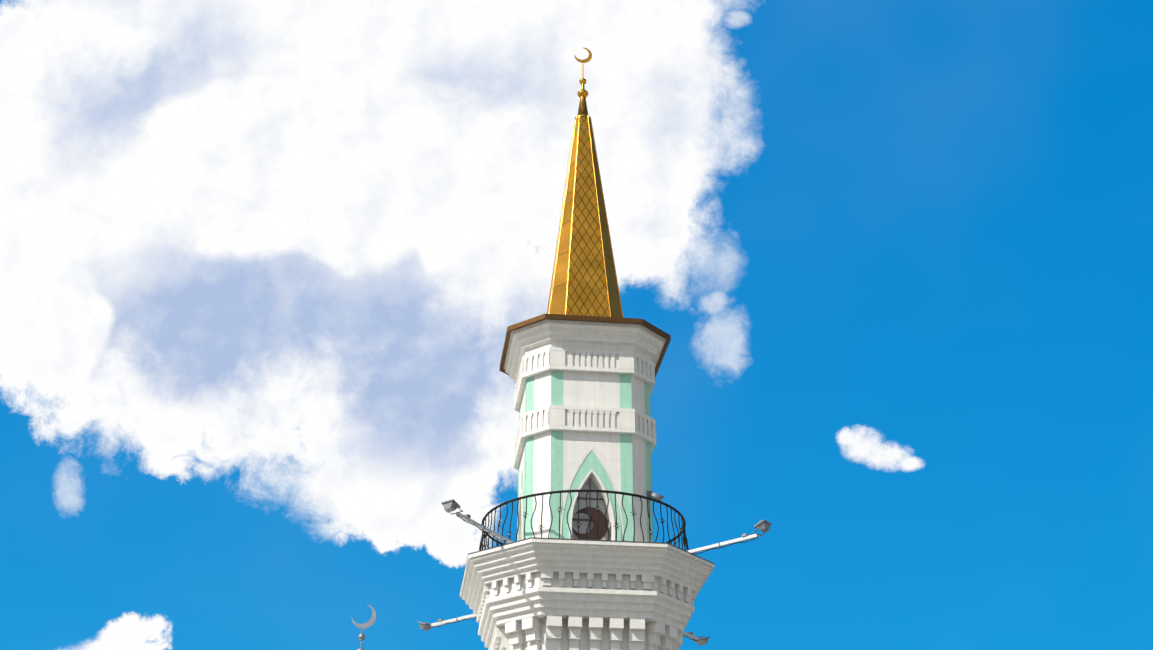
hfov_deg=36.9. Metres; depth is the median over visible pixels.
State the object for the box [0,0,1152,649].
sky
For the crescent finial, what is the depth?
32.61 m
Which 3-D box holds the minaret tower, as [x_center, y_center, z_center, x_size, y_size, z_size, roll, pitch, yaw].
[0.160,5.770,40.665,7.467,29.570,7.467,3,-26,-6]
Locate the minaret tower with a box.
[418,48,771,649]

